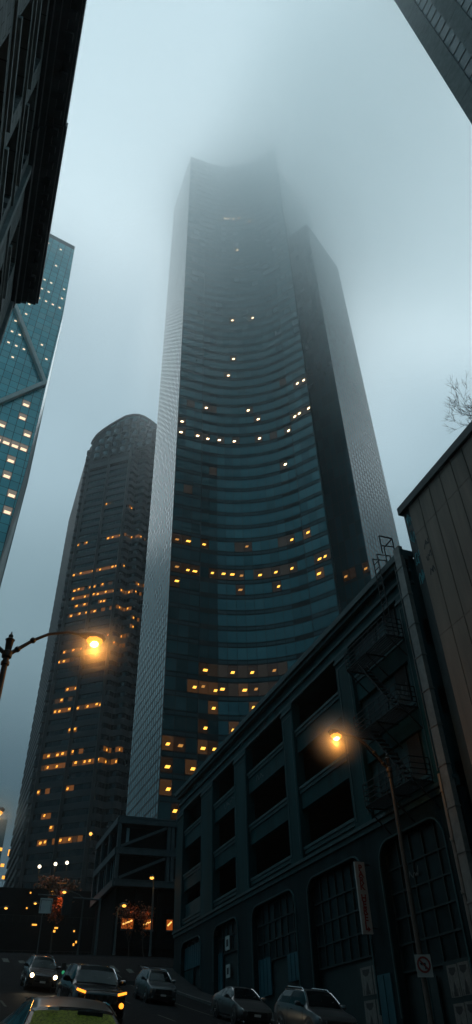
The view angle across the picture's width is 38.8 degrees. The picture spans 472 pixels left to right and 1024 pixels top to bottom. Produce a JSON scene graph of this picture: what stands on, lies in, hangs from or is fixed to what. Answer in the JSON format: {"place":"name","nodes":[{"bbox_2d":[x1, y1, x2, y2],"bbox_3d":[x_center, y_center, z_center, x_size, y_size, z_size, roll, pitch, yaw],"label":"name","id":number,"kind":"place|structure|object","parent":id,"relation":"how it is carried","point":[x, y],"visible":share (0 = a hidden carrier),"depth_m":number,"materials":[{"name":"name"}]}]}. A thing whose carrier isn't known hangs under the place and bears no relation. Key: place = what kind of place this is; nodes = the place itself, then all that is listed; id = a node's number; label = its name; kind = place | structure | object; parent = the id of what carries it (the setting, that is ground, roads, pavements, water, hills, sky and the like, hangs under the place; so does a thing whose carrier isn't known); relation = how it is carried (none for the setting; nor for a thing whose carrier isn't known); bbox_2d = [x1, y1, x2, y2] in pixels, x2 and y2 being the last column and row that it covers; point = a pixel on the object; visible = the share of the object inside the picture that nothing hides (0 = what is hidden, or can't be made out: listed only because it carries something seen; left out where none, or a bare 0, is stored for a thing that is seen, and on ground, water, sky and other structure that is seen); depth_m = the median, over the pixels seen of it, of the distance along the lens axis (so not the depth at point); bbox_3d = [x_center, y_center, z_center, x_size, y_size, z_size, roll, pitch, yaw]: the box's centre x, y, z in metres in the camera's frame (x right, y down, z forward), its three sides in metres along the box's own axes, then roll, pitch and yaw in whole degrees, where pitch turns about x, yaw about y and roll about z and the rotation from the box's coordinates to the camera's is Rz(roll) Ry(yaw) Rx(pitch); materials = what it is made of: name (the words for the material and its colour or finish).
{"place":"outdoors","nodes":[
{"label":"outdoors","id":0,"kind":"place"},
{"bbox_2d":[45,884,74,952],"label":"street tree","id":1,"kind":"object","parent":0,"point":[56,906],"visible":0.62,"depth_m":99.51,"materials":[{"name":"orange plant"}]},
{"bbox_2d":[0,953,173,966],"bbox_3d":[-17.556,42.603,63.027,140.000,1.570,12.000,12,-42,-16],"label":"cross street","id":2,"kind":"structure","parent":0,"point":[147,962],"depth_m":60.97,"materials":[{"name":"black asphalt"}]},
{"bbox_2d":[112,902,127,954],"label":"street lamp","id":3,"kind":"object","parent":2,"relation":"on","point":[123,904],"visible":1,"depth_m":66.17,"materials":[{"name":"metal"}]},
{"bbox_2d":[113,901,141,955],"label":"street tree","id":4,"kind":"object","parent":2,"relation":"on","point":[125,911],"visible":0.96,"depth_m":71.52,"materials":[{"name":"brown plant"}]},
{"bbox_2d":[135,901,154,956],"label":"street tree","id":5,"kind":"object","parent":2,"relation":"on","point":[144,916],"visible":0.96,"depth_m":71.55,"materials":[{"name":"brown plant"}]},
{"bbox_2d":[0,952,200,989],"bbox_3d":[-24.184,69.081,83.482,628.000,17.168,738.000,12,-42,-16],"label":"ground","id":6,"kind":"structure","parent":0,"point":[130,982],"depth_m":62.22,"materials":[{"name":"grey asphalt"}]},
{"bbox_2d":[0,819,9,878],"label":"apartment building","id":7,"kind":"structure","parent":6,"relation":"on","point":[3,823],"depth_m":292.68,"materials":[{"name":"grey glass"}]},
{"bbox_2d":[0,234,74,586],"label":"skyscraper","id":8,"kind":"structure","parent":6,"relation":"on","point":[29,345],"depth_m":166.99,"materials":[{"name":"teal glass"}]},
{"bbox_2d":[0,0,86,345],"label":"stone building","id":9,"kind":"structure","parent":6,"relation":"on","point":[39,44],"depth_m":34.79,"materials":[{"name":"black stone"}]},
{"bbox_2d":[0,146,8,230],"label":"window","id":10,"kind":"structure","parent":9,"relation":"in","point":[6,150],"depth_m":29.28,"materials":[{"name":"black glass"}]},
{"bbox_2d":[3,244,11,298],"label":"window","id":11,"kind":"structure","parent":9,"relation":"in","point":[10,246],"depth_m":37.96,"materials":[{"name":"black glass"}]},
{"bbox_2d":[6,15,22,132],"bbox_3d":[-9.116,-18.476,27.348,0.880,3.580,4.190,12,-42,-16],"label":"window","id":12,"kind":"structure","parent":9,"relation":"in","point":[20,18],"depth_m":26.16,"materials":[{"name":"black glass"}]},
{"bbox_2d":[16,103,29,186],"bbox_3d":[-10.891,-19.393,33.985,0.880,3.680,3.990,12,-42,-16],"label":"window","id":13,"kind":"structure","parent":9,"relation":"in","point":[27,105],"depth_m":32.80,"materials":[{"name":"black glass"}]},
{"bbox_2d":[27,0,41,89],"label":"window","id":14,"kind":"structure","parent":9,"relation":"in","point":[39,5],"depth_m":29.63,"materials":[{"name":"black glass"}]},
{"bbox_2d":[0,880,96,954],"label":"terraced plaza","id":15,"kind":"structure","parent":6,"relation":"on","point":[20,919],"depth_m":127.32,"materials":[{"name":"black paint"}]},
{"bbox_2d":[33,875,55,888],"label":"plaza tree","id":16,"kind":"object","parent":15,"relation":"on","point":[40,885],"visible":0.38,"depth_m":150.12,"materials":[{"name":"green plant"}]},
{"bbox_2d":[34,876,61,889],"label":"plaza tree","id":17,"kind":"object","parent":15,"relation":"on","point":[55,881],"visible":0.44,"depth_m":150.51,"materials":[{"name":"brown plant"}]},
{"bbox_2d":[58,877,81,890],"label":"plaza tree","id":18,"kind":"object","parent":15,"relation":"on","point":[67,885],"visible":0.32,"depth_m":151.04,"materials":[{"name":"brown plant"}]},
{"bbox_2d":[3,414,156,891],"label":"skyscraper","id":19,"kind":"structure","parent":6,"relation":"on","point":[74,789],"depth_m":244.74,"materials":[{"name":"stone"}]},
{"bbox_2d":[90,815,176,957],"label":"steel framed building","id":20,"kind":"structure","parent":6,"relation":"on","point":[137,853],"depth_m":77.59,"materials":[{"name":"black metal"}]},
{"bbox_2d":[120,918,133,930],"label":"lit window","id":21,"kind":"structure","parent":20,"relation":"in","point":[124,919],"depth_m":74.03,"materials":[{"name":"orange glass"}]},
{"bbox_2d":[148,875,153,955],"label":"street lamp","id":22,"kind":"object","parent":6,"relation":"on","point":[150,942],"visible":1,"depth_m":66.10,"materials":[{"name":"metal"}]},
{"bbox_2d":[140,966,274,1023],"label":"kerb","id":23,"kind":"structure","parent":6,"relation":"on","point":[197,998],"depth_m":45.64,"materials":[{"name":"concrete"}]},
{"bbox_2d":[126,147,399,819],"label":"skyscraper","id":24,"kind":"structure","parent":6,"relation":"on","point":[271,519],"depth_m":162.28,"materials":[{"name":"black glass"}]},
{"bbox_2d":[159,779,171,795],"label":"lit window","id":25,"kind":"structure","parent":24,"relation":"in","point":[165,785],"depth_m":111.85,"materials":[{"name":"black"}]},
{"bbox_2d":[160,757,172,772],"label":"lit window","id":26,"kind":"structure","parent":24,"relation":"in","point":[166,762],"depth_m":114.23,"materials":[{"name":"yellow glass"}]},
{"bbox_2d":[162,735,173,750],"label":"lit window","id":27,"kind":"structure","parent":24,"relation":"in","point":[167,741],"depth_m":116.66,"materials":[{"name":"yellow"}]},
{"bbox_2d":[170,576,179,586],"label":"lit window","id":28,"kind":"structure","parent":24,"relation":"in","point":[174,581],"depth_m":138.33,"materials":[{"name":"yellow glass"}]},
{"bbox_2d":[171,561,179,571],"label":"lit window","id":29,"kind":"structure","parent":24,"relation":"in","point":[175,566],"depth_m":140.72,"materials":[{"name":"brown glass"}]},
{"bbox_2d":[171,804,179,819],"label":"lit window","id":30,"kind":"structure","parent":24,"relation":"in","point":[174,808],"depth_m":109.96,"materials":[{"name":"yellow glass"}]},
{"bbox_2d":[172,533,180,543],"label":"lit window","id":31,"kind":"structure","parent":24,"relation":"in","point":[176,538],"depth_m":145.47,"materials":[{"name":"brown glass"}]},
{"bbox_2d":[174,737,184,751],"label":"lit window","id":32,"kind":"structure","parent":24,"relation":"in","point":[179,742],"depth_m":117.23,"materials":[{"name":"brown glass"}]},
{"bbox_2d":[180,563,189,573],"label":"lit window","id":33,"kind":"structure","parent":24,"relation":"in","point":[185,568],"depth_m":141.30,"materials":[{"name":"yellow glass"}]},
{"bbox_2d":[182,535,190,545],"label":"lit window","id":34,"kind":"structure","parent":24,"relation":"in","point":[186,540],"depth_m":146.14,"materials":[{"name":"yellow glass"}]},
{"bbox_2d":[185,759,196,774],"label":"lit window","id":35,"kind":"structure","parent":24,"relation":"in","point":[190,765],"depth_m":115.49,"materials":[{"name":"yellow"}]},
{"bbox_2d":[187,679,197,692],"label":"lit window","id":36,"kind":"structure","parent":24,"relation":"in","point":[192,685],"depth_m":125.03,"materials":[{"name":"yellow"}]},
{"bbox_2d":[190,565,199,575],"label":"lit window","id":37,"kind":"structure","parent":24,"relation":"in","point":[195,570],"depth_m":141.89,"materials":[{"name":"yellow glass"}]},
{"bbox_2d":[198,739,206,754],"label":"lit window","id":38,"kind":"structure","parent":24,"relation":"in","point":[202,744],"depth_m":118.41,"materials":[{"name":"yellow"}]},
{"bbox_2d":[198,719,207,733],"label":"lit window","id":39,"kind":"structure","parent":24,"relation":"in","point":[202,724],"depth_m":120.83,"materials":[{"name":"yellow glass"}]},
{"bbox_2d":[199,681,207,693],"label":"lit window","id":40,"kind":"structure","parent":24,"relation":"in","point":[203,686],"depth_m":125.64,"materials":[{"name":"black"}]},
{"bbox_2d":[199,663,207,675],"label":"lit window","id":41,"kind":"structure","parent":24,"relation":"in","point":[203,667],"depth_m":128.03,"materials":[{"name":"yellow glass"}]},
{"bbox_2d":[208,741,217,754],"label":"lit window","id":42,"kind":"structure","parent":24,"relation":"in","point":[212,745],"depth_m":119.04,"materials":[{"name":"yellow glass"}]},
{"bbox_2d":[208,701,217,714],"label":"lit window","id":43,"kind":"structure","parent":24,"relation":"in","point":[212,705],"depth_m":123.70,"materials":[{"name":"yellow"}]},
{"bbox_2d":[208,682,217,694],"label":"lit window","id":44,"kind":"structure","parent":24,"relation":"in","point":[212,686],"depth_m":126.07,"materials":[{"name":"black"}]},
{"bbox_2d":[208,664,217,676],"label":"window","id":45,"kind":"structure","parent":24,"relation":"in","point":[212,668],"depth_m":128.50,"materials":[{"name":"black glass"}]},
{"bbox_2d":[218,683,227,695],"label":"lit window","id":46,"kind":"structure","parent":24,"relation":"in","point":[222,687],"depth_m":126.41,"materials":[{"name":"yellow glass"}]},
{"bbox_2d":[218,665,227,676],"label":"window","id":47,"kind":"structure","parent":24,"relation":"in","point":[222,669],"depth_m":128.84,"materials":[{"name":"black glass"}]},
{"bbox_2d":[228,683,237,695],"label":"lit window","id":48,"kind":"structure","parent":24,"relation":"in","point":[232,688],"depth_m":126.66,"materials":[{"name":"black glass"}]},
{"bbox_2d":[228,665,237,677],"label":"lit window","id":49,"kind":"structure","parent":24,"relation":"in","point":[232,670],"depth_m":129.00,"materials":[{"name":"yellow glass"}]},
{"bbox_2d":[235,570,243,579],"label":"lit window","id":50,"kind":"structure","parent":24,"relation":"in","point":[239,573],"depth_m":143.74,"materials":[{"name":"brown glass"}]},
{"bbox_2d":[236,585,244,594],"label":"lit window","id":51,"kind":"structure","parent":24,"relation":"in","point":[240,589],"depth_m":141.13,"materials":[{"name":"brown glass"}]},
{"bbox_2d":[238,684,247,695],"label":"lit window","id":52,"kind":"structure","parent":24,"relation":"in","point":[242,688],"depth_m":126.78,"materials":[{"name":"yellow"}]},
{"bbox_2d":[238,666,247,677],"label":"window","id":53,"kind":"structure","parent":24,"relation":"in","point":[242,670],"depth_m":129.06,"materials":[{"name":"black glass"}]},
{"bbox_2d":[248,665,257,677],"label":"lit window","id":54,"kind":"structure","parent":24,"relation":"in","point":[252,669],"depth_m":129.13,"materials":[{"name":"yellow glass"}]},
{"bbox_2d":[248,683,258,695],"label":"lit window","id":55,"kind":"structure","parent":24,"relation":"in","point":[253,687],"depth_m":126.72,"materials":[{"name":"brown glass"}]},
{"bbox_2d":[258,664,267,676],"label":"window","id":56,"kind":"structure","parent":24,"relation":"in","point":[262,669],"depth_m":129.03,"materials":[{"name":"black glass"}]},
{"bbox_2d":[259,682,268,695],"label":"lit window","id":57,"kind":"structure","parent":24,"relation":"in","point":[263,687],"depth_m":126.66,"materials":[{"name":"black glass"}]},
{"bbox_2d":[262,568,270,578],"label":"window","id":58,"kind":"structure","parent":24,"relation":"in","point":[266,572],"depth_m":143.28,"materials":[{"name":"black glass"}]},
{"bbox_2d":[268,663,277,675],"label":"lit window","id":59,"kind":"structure","parent":24,"relation":"in","point":[272,668],"depth_m":128.78,"materials":[{"name":"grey glass"}]},
{"bbox_2d":[271,566,279,576],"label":"lit window","id":60,"kind":"structure","parent":24,"relation":"in","point":[275,571],"depth_m":142.95,"materials":[{"name":"grey glass"}]},
{"bbox_2d":[272,581,280,591],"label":"lit window","id":61,"kind":"structure","parent":24,"relation":"in","point":[276,586],"depth_m":140.51,"materials":[{"name":"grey glass"}]},
{"bbox_2d":[278,662,287,674],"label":"window","id":62,"kind":"structure","parent":24,"relation":"in","point":[282,667],"depth_m":128.47,"materials":[{"name":"black glass"}]},
{"bbox_2d":[315,567,324,579],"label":"lit window","id":63,"kind":"structure","parent":24,"relation":"in","point":[320,571],"depth_m":137.09,"materials":[{"name":"yellow glass"}]},
{"bbox_2d":[322,549,330,560],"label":"lit window","id":64,"kind":"structure","parent":24,"relation":"in","point":[326,555],"depth_m":138.70,"materials":[{"name":"grey glass"}]},
{"bbox_2d":[172,535,471,1023],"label":"parking garage","id":65,"kind":"structure","parent":6,"relation":"on","point":[285,819],"depth_m":38.86,"materials":[{"name":"teal paint"}]},
{"bbox_2d":[184,969,193,983],"bbox_3d":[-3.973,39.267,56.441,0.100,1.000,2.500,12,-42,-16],"label":"door","id":66,"kind":"structure","parent":65,"relation":"in","point":[189,975],"depth_m":56.15,"materials":[{"name":"teal paint"}]},
{"bbox_2d":[184,942,199,970],"bbox_3d":[-3.534,37.373,56.376,0.100,1.600,5.200,12,-42,-16],"label":"door","id":67,"kind":"structure","parent":65,"relation":"in","point":[192,953],"depth_m":56.58,"materials":[{"name":"teal paint"}]},
{"bbox_2d":[218,953,222,990],"bbox_3d":[-1.151,34.614,50.431,0.100,2.300,0.900,12,-42,-16],"label":"door","id":68,"kind":"structure","parent":65,"relation":"in","point":[220,956],"depth_m":50.39,"materials":[{"name":"teal paint"}]},
{"bbox_2d":[218,921,237,955],"bbox_3d":[-0.423,31.930,50.269,0.140,1.925,5.380,12,-42,-16],"label":"window","id":69,"kind":"structure","parent":65,"relation":"in","point":[230,929],"depth_m":50.70,"materials":[{"name":"black glass"}]},
{"bbox_2d":[258,957,272,997],"bbox_3d":[1.896,30.210,43.480,0.100,2.000,2.100,12,-42,-16],"label":"door","id":70,"kind":"structure","parent":65,"relation":"in","point":[264,965],"depth_m":43.37,"materials":[{"name":"teal paint"}]},
{"bbox_2d":[257,894,296,960],"bbox_3d":[2.754,26.919,43.335,0.140,3.277,7.180,12,-42,-16],"label":"window","id":71,"kind":"structure","parent":65,"relation":"in","point":[276,929],"depth_m":43.49,"materials":[{"name":"black glass"}]},
{"bbox_2d":[287,952,298,981],"bbox_3d":[3.493,27.338,40.258,0.100,1.400,1.700,12,-42,-16],"label":"door","id":72,"kind":"structure","parent":65,"relation":"in","point":[293,974],"depth_m":40.30,"materials":[{"name":"teal paint"}]},
{"bbox_2d":[313,861,371,969],"bbox_3d":[5.841,21.998,36.633,0.140,4.467,6.680,12,-42,-16],"label":"window","id":73,"kind":"structure","parent":65,"relation":"in","point":[341,940],"depth_m":36.94,"materials":[{"name":"black glass"}]},
{"bbox_2d":[353,861,377,934],"bbox_3d":[6.547,19.302,33.545,0.963,3.184,0.135,12,-42,-16],"label":"blade sign","id":74,"kind":"object","parent":65,"relation":"attached to","point":[367,928],"visible":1,"depth_m":33.39,"materials":[{"name":"grey metal"}]},
{"bbox_2d":[360,966,373,995],"bbox_3d":[6.476,23.167,33.077,0.017,1.150,1.100,12,-42,-16],"label":"poster","id":75,"kind":"object","parent":65,"relation":"attached to","point":[367,981],"visible":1,"depth_m":33.06,"materials":[{"name":"paper"}]},
{"bbox_2d":[359,630,378,660],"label":"window","id":76,"kind":"structure","parent":65,"relation":"in","point":[374,631],"depth_m":39.92,"materials":[{"name":"black glass"}]},
{"bbox_2d":[364,999,377,1023],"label":"poster","id":77,"kind":"object","parent":65,"relation":"attached to","point":[370,1012],"visible":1,"depth_m":32.27,"materials":[{"name":"paper"}]},
{"bbox_2d":[367,688,389,724],"bbox_3d":[7.960,10.919,37.427,0.055,1.550,2.000,12,-42,-16],"label":"window","id":78,"kind":"structure","parent":65,"relation":"in","point":[381,697],"depth_m":37.50,"materials":[{"name":"black glass"}]},
{"bbox_2d":[377,973,397,1023],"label":"door","id":79,"kind":"structure","parent":65,"relation":"in","point":[385,983],"depth_m":30.84,"materials":[{"name":"teal paint"}]},
{"bbox_2d":[377,752,401,792],"bbox_3d":[8.038,13.698,35.101,0.055,1.500,2.000,12,-42,-16],"label":"window","id":80,"kind":"structure","parent":65,"relation":"in","point":[380,767],"depth_m":35.05,"materials":[{"name":"black glass"}]},
{"bbox_2d":[383,608,399,643],"bbox_3d":[8.795,6.562,37.829,0.075,2.050,1.100,12,-42,-16],"label":"fire door","id":81,"kind":"structure","parent":65,"relation":"in","point":[392,612],"depth_m":37.87,"materials":[{"name":"metal"}]},
{"bbox_2d":[394,665,412,708],"bbox_3d":[8.874,9.399,35.455,0.075,2.250,1.100,12,-42,-16],"label":"fire door","id":82,"kind":"structure","parent":65,"relation":"in","point":[401,676],"depth_m":35.56,"materials":[{"name":"metal"}]},
{"bbox_2d":[406,732,426,778],"bbox_3d":[8.952,12.178,33.128,0.075,2.200,1.100,12,-42,-16],"label":"fire door","id":83,"kind":"structure","parent":65,"relation":"in","point":[414,745],"depth_m":33.15,"materials":[{"name":"metal"}]},
{"bbox_2d":[386,821,467,973],"bbox_3d":[8.649,17.482,30.570,0.140,5.444,5.580,12,-42,-16],"label":"window","id":84,"kind":"structure","parent":65,"relation":"in","point":[435,904],"depth_m":30.57,"materials":[{"name":"black glass"}]},
{"bbox_2d":[416,976,445,1023],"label":"door","id":85,"kind":"structure","parent":65,"relation":"in","point":[433,985],"depth_m":28.62,"materials":[{"name":"teal paint"}]},
{"bbox_2d":[446,964,462,997],"bbox_3d":[8.977,19.296,27.561,0.017,1.100,0.740,12,-42,-16],"label":"poster","id":86,"kind":"object","parent":65,"relation":"attached to","point":[454,981],"visible":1,"depth_m":27.55,"materials":[{"name":"paper"}]},
{"bbox_2d":[453,1003,467,1023],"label":"poster","id":87,"kind":"object","parent":65,"relation":"attached to","point":[460,1013],"visible":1,"depth_m":26.85,"materials":[{"name":"paper"}]},
{"bbox_2d":[457,961,471,995],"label":"poster","id":88,"kind":"object","parent":65,"relation":"attached to","point":[464,976],"visible":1,"depth_m":27.02,"materials":[{"name":"paper"}]},
{"bbox_2d":[464,1001,471,1023],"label":"poster","id":89,"kind":"object","parent":65,"relation":"attached to","point":[468,1006],"visible":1,"depth_m":26.45,"materials":[{"name":"paper"}]},
{"bbox_2d":[394,0,471,123],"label":"skyscraper","id":90,"kind":"structure","parent":6,"relation":"on","point":[442,29],"depth_m":114.34,"materials":[{"name":"glass"}]},
{"bbox_2d":[397,421,471,802],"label":"office building","id":91,"kind":"structure","parent":6,"relation":"on","point":[434,509],"depth_m":33.73,"materials":[{"name":"paint"}]},
{"bbox_2d":[0,957,259,1023],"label":"road","id":92,"kind":"structure","parent":0,"point":[14,994],"depth_m":36.75,"materials":[{"name":"black asphalt"}]},
{"bbox_2d":[20,954,60,992],"bbox_3d":[-11.497,27.061,39.350,2.175,1.672,4.412,16,-34,-13],"label":"car","id":93,"kind":"object","parent":92,"relation":"on","point":[40,971],"visible":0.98,"depth_m":38.10,"materials":[{"name":"grey paint"}]},
{"bbox_2d":[0,996,120,1023],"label":"car","id":94,"kind":"object","parent":92,"relation":"on","point":[52,1010],"visible":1,"depth_m":9.03,"materials":[{"name":"green paint"},{"name":"black plastic"},{"name":"glass"}]},
{"bbox_2d":[56,963,126,1023],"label":"car","id":95,"kind":"object","parent":92,"relation":"on","point":[91,982],"visible":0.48,"depth_m":25.30,"materials":[{"name":"black paint"}]},
{"bbox_2d":[0,958,230,1021],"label":"lane markings","id":96,"kind":"object","parent":92,"relation":"on","point":[23,961],"visible":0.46,"depth_m":55.18,"materials":[{"name":"white paint"}]},
{"bbox_2d":[133,967,176,1005],"bbox_3d":[-4.868,28.621,40.461,2.175,1.672,4.348,16,-34,-13],"label":"car","id":97,"kind":"object","parent":92,"relation":"on","point":[154,984],"visible":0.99,"depth_m":39.53,"materials":[{"name":"silver metal"}]},
{"bbox_2d":[211,986,272,1023],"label":"car","id":98,"kind":"object","parent":92,"relation":"on","point":[236,1005],"visible":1,"depth_m":32.98,"materials":[{"name":"grey paint"}]},
{"bbox_2d":[274,986,357,1023],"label":"car","id":99,"kind":"object","parent":92,"relation":"on","point":[300,1006],"visible":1,"depth_m":27.46,"materials":[{"name":"silver metal"}]},
{"bbox_2d":[144,966,273,1019],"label":"pavement","id":100,"kind":"structure","parent":0,"point":[182,984],"depth_m":53.45,"materials":[{"name":"concrete"}]},
{"bbox_2d":[328,728,434,1023],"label":"street lamp","id":101,"kind":"object","parent":100,"relation":"on","point":[336,734],"visible":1,"depth_m":28.02,"materials":[{"name":"brown metal"}]},
{"bbox_2d":[414,954,433,976],"bbox_3d":[7.193,17.361,25.619,0.620,0.722,0.033,3,-40,-6],"label":"traffic sign","id":102,"kind":"object","parent":101,"relation":"attached to","point":[423,966],"visible":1,"depth_m":25.61,"materials":[{"name":"white metal"}]},
{"bbox_2d":[0,0,471,886],"label":"sky","id":103,"kind":"structure","parent":0,"point":[360,122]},
{"bbox_2d":[442,374,471,431],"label":"bare tree","id":104,"kind":"object","parent":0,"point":[459,405],"visible":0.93,"depth_m":44.05,"materials":[{"name":"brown plant"}]},
{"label":"road beyond","id":105,"kind":"structure","parent":0,"visible":0},
{"bbox_2d":[38,894,100,954],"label":"signal mast","id":106,"kind":"object","parent":105,"relation":"on","point":[66,905],"visible":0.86,"depth_m":72.56,"materials":[{"name":"metal"}]},
{"bbox_2d":[39,898,52,913],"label":"hanging sign","id":107,"kind":"object","parent":106,"relation":"hanging from","point":[45,906],"visible":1,"depth_m":71.38,"materials":[{"name":"black paint"}]},
{"bbox_2d":[61,889,83,954],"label":"street lamp","id":108,"kind":"object","parent":105,"relation":"on","point":[63,891],"visible":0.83,"depth_m":74.59,"materials":[{"name":"metal"}]},
{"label":"kerb","id":109,"kind":"structure","parent":0,"visible":0},
{"bbox_2d":[0,631,105,698],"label":"street lamp","id":110,"kind":"object","parent":109,"relation":"on","point":[94,639],"visible":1,"depth_m":20.74,"materials":[{"name":"brown metal"}]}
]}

